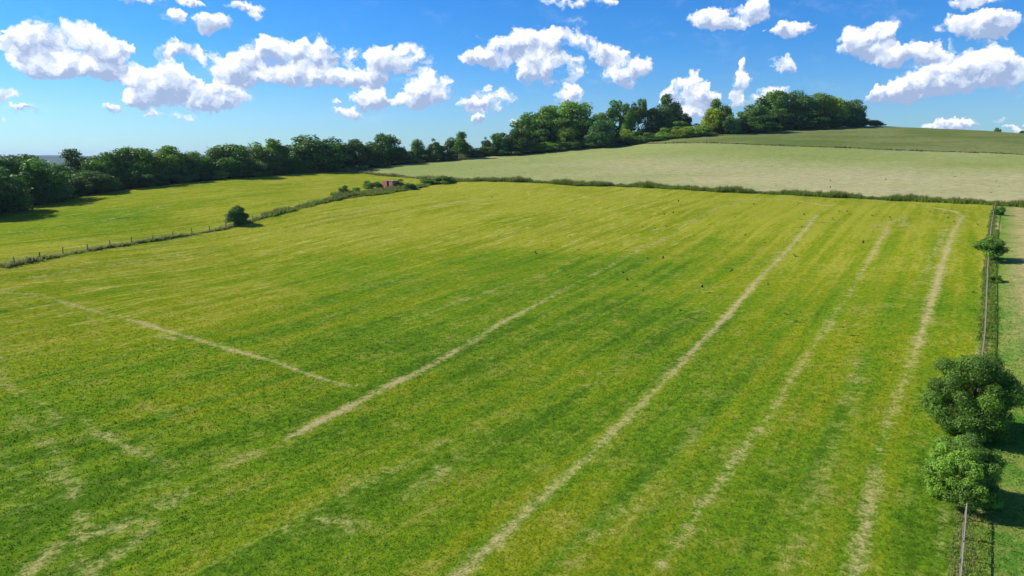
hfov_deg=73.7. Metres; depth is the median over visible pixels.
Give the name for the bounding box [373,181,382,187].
bush
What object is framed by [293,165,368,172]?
tall grass
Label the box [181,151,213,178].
broadleaf tree
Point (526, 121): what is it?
beech tree
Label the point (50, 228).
meadow
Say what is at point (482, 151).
bush
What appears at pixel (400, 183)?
bush
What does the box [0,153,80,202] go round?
broadleaf tree
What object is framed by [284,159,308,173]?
undergrowth bush
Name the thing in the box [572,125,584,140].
bush
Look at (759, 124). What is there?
bush
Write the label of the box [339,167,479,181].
tall grass
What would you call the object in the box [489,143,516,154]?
bush
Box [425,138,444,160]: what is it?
tree
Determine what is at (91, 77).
sky
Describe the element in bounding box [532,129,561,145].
bush
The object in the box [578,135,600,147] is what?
hedge bush
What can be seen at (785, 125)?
bush
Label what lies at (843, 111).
broadleaf tree
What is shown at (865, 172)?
crop field
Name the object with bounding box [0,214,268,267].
tall grass
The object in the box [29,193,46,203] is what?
undergrowth bush
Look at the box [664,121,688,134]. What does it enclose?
bush
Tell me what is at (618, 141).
hedge bush
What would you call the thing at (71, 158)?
broadleaf tree
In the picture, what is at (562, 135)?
tree
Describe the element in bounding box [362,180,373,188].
bush
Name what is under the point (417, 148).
slender tree
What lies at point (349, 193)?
tall grass
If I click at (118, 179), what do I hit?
undergrowth bush
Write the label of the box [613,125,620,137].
bush
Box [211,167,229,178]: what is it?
bush
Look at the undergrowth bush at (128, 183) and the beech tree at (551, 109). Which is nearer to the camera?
the undergrowth bush at (128, 183)
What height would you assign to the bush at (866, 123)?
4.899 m
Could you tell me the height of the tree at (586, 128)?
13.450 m
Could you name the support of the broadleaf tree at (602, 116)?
on the ground at (56, 159)
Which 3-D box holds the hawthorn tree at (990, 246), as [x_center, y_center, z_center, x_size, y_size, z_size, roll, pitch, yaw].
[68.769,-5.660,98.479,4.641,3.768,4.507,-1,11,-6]
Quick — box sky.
[0,0,1023,155]
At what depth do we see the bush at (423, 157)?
302.75 m
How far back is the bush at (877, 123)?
388.96 m
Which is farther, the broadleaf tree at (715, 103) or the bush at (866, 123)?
the bush at (866, 123)
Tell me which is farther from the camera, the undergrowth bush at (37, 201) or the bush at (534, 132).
the bush at (534, 132)
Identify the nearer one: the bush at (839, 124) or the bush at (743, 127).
the bush at (743, 127)
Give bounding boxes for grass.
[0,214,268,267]
[261,183,430,216]
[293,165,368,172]
[330,184,405,196]
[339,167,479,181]
[430,175,1023,207]
[625,142,1022,154]
[944,341,988,575]
[966,229,1002,575]
[974,205,997,340]
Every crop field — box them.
[359,143,1023,204]
[633,126,1023,154]
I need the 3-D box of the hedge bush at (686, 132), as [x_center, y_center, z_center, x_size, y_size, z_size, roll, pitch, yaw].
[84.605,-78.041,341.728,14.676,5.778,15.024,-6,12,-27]
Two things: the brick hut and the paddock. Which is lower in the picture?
the paddock
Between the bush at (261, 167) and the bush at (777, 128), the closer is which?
the bush at (261, 167)
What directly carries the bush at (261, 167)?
on the ground at (56, 159)
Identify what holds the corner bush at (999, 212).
on the paddock
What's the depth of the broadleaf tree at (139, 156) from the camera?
215.33 m
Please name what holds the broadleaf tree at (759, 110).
on the crop field at (901, 138)
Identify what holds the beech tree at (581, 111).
on the ground at (56, 159)
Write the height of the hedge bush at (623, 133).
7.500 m
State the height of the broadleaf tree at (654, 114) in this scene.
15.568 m
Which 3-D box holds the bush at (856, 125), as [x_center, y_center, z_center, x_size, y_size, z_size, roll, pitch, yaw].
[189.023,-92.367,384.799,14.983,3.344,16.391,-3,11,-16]
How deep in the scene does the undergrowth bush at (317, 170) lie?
266.83 m
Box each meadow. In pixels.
[0,171,421,267]
[0,181,992,575]
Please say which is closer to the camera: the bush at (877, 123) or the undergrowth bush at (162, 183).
the undergrowth bush at (162, 183)
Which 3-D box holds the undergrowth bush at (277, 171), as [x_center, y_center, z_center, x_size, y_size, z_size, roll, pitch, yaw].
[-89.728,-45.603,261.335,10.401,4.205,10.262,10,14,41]
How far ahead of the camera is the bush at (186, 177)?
224.77 m
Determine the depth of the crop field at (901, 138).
321.34 m
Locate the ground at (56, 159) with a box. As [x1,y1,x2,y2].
[0,134,708,211]
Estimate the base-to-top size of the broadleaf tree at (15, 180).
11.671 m
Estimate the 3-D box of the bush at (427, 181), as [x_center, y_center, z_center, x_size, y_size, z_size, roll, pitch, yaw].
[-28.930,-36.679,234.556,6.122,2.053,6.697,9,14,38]
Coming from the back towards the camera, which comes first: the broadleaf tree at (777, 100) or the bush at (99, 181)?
the broadleaf tree at (777, 100)
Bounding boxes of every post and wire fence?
[2,191,364,264]
[959,202,995,575]
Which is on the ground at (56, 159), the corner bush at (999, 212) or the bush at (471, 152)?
the bush at (471, 152)
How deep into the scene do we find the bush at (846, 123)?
380.33 m
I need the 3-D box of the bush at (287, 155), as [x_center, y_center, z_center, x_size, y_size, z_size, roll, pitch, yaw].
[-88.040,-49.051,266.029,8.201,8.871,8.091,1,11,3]
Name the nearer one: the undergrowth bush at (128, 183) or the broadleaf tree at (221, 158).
the undergrowth bush at (128, 183)
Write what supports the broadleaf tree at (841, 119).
on the crop field at (901, 138)
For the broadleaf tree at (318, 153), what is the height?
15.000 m
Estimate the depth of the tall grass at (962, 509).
36.37 m
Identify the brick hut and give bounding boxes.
[382,180,398,186]
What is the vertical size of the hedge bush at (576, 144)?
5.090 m
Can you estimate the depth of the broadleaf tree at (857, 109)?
382.06 m
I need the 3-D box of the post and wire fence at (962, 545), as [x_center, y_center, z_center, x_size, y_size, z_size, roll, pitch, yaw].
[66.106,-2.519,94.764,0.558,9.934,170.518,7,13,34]
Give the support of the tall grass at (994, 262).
on the meadow at (584, 231)
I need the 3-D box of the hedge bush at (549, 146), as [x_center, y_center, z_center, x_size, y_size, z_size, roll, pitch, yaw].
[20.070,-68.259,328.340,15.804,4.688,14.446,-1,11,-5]
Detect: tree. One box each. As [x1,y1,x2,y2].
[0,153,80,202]
[0,166,32,213]
[0,168,36,212]
[56,148,102,172]
[62,169,83,184]
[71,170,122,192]
[76,152,133,186]
[105,145,155,185]
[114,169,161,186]
[140,145,190,179]
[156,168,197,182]
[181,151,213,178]
[203,142,257,177]
[248,138,292,173]
[286,134,352,170]
[342,139,378,167]
[370,132,409,163]
[410,138,426,160]
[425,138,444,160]
[444,131,470,158]
[481,137,490,154]
[490,132,513,151]
[507,127,532,152]
[509,111,556,141]
[533,105,572,133]
[550,117,581,137]
[553,99,600,135]
[555,127,575,146]
[580,118,595,140]
[585,119,617,147]
[591,112,609,121]
[606,99,635,129]
[618,108,636,131]
[630,98,649,129]
[641,107,668,130]
[655,93,683,126]
[680,113,692,126]
[700,107,726,133]
[708,98,733,117]
[716,114,744,133]
[736,104,768,131]
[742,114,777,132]
[754,89,795,130]
[767,108,795,124]
[783,90,818,128]
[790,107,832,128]
[808,92,839,127]
[823,113,846,127]
[824,96,852,127]
[845,99,867,124]
[913,352,1023,445]
[919,432,1007,511]
[972,235,1009,260]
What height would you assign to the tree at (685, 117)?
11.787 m
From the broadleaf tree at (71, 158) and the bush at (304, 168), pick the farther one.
the bush at (304, 168)
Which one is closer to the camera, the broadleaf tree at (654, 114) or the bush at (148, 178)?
the bush at (148, 178)
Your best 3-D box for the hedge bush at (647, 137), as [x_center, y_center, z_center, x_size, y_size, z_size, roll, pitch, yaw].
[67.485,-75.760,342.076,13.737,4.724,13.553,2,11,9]
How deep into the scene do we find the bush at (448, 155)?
306.97 m
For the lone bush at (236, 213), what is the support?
on the meadow at (584, 231)
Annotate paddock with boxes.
[962,206,1023,575]
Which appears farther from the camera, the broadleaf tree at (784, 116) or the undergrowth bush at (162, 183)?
the broadleaf tree at (784, 116)
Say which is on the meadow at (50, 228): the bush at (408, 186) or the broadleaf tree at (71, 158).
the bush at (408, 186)
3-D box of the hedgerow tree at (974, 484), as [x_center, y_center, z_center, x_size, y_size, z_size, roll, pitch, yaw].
[26.600,10.572,40.104,4.520,4.326,4.503,-4,12,-21]
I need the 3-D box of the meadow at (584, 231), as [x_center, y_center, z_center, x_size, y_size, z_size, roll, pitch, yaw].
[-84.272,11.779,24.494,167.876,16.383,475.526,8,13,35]
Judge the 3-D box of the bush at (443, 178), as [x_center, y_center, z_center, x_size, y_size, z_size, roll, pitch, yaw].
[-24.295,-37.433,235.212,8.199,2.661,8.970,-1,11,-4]
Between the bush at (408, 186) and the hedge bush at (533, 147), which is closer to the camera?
the bush at (408, 186)
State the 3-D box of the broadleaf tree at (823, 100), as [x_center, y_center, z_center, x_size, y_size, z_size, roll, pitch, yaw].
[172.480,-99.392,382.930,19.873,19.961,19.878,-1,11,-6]
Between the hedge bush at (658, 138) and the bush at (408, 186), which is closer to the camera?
the bush at (408, 186)
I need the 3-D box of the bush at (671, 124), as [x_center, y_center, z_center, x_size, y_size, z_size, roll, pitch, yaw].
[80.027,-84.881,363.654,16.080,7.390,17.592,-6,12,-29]
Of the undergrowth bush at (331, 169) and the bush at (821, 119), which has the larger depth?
the bush at (821, 119)
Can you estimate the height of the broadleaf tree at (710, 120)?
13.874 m
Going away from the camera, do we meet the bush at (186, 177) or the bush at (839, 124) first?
the bush at (186, 177)
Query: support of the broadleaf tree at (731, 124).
on the crop field at (901, 138)
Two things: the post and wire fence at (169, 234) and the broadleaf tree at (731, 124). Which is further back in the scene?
the broadleaf tree at (731, 124)
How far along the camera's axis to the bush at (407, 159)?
299.89 m
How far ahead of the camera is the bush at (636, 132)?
353.18 m
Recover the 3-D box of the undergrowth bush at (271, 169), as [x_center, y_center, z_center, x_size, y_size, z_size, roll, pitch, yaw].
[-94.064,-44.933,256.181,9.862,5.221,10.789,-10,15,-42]
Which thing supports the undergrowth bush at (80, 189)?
on the ground at (56, 159)
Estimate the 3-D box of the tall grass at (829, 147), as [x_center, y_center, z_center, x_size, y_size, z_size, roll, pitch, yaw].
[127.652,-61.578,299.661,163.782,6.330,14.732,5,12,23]
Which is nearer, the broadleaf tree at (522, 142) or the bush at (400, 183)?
the bush at (400, 183)
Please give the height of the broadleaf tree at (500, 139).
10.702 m
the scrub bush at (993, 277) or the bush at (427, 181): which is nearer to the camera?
the scrub bush at (993, 277)
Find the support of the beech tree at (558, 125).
on the ground at (56, 159)
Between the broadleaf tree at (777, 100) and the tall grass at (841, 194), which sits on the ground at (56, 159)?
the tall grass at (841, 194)
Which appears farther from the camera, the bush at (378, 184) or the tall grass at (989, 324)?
the bush at (378, 184)
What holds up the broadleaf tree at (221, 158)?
on the ground at (56, 159)
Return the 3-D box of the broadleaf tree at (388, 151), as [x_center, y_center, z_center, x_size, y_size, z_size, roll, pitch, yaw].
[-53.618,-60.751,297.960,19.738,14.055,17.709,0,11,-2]
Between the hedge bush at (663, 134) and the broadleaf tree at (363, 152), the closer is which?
the broadleaf tree at (363, 152)
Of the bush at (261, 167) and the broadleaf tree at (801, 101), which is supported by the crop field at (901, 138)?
the broadleaf tree at (801, 101)
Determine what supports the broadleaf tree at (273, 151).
on the ground at (56, 159)
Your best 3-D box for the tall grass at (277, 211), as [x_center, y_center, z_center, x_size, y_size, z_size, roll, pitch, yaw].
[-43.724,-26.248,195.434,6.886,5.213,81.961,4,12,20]
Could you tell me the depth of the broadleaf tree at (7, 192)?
160.80 m
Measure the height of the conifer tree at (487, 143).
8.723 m
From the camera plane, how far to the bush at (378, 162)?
286.08 m
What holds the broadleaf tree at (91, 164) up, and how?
on the ground at (56, 159)
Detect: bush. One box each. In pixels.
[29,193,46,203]
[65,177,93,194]
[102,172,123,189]
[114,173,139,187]
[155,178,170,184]
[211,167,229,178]
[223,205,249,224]
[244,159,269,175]
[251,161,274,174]
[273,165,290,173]
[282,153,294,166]
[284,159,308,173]
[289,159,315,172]
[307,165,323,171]
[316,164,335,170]
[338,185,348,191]
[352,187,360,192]
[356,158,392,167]
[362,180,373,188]
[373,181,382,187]
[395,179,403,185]
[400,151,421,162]
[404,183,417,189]
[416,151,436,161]
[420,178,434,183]
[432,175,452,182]
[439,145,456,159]
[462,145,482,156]
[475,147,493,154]
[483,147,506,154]
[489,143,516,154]
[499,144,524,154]
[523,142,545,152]
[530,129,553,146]
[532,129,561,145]
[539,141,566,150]
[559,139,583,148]
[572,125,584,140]
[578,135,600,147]
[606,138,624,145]
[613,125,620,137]
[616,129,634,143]
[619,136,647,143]
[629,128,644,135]
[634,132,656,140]
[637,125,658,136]
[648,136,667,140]
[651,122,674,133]
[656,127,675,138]
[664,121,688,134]
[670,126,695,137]
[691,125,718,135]
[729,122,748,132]
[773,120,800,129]
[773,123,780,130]
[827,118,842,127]
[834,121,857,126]
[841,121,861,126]
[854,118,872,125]
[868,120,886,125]
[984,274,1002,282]
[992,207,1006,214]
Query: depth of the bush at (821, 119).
366.81 m
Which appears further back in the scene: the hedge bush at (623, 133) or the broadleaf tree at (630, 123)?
the broadleaf tree at (630, 123)
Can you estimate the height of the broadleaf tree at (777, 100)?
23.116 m
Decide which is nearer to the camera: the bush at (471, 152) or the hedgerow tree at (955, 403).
the hedgerow tree at (955, 403)
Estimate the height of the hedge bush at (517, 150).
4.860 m
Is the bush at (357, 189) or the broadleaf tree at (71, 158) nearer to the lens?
the bush at (357, 189)
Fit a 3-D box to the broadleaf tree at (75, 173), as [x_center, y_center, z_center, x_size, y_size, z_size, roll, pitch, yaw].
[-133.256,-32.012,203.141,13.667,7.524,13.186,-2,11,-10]
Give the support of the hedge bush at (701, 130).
on the ground at (56, 159)
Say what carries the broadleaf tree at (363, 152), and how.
on the ground at (56, 159)
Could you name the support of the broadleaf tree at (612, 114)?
on the ground at (56, 159)
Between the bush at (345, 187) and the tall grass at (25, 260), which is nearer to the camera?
the tall grass at (25, 260)
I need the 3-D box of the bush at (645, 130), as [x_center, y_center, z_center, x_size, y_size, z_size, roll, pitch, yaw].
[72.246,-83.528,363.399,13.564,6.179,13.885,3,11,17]
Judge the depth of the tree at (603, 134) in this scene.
328.63 m
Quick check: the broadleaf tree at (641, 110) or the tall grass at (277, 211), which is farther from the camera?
the broadleaf tree at (641, 110)
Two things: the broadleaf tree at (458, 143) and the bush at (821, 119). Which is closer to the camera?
the broadleaf tree at (458, 143)
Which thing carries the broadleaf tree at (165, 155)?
on the ground at (56, 159)
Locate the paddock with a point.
(1010, 224)
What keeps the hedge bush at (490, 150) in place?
on the ground at (56, 159)
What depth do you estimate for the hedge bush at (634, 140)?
331.82 m

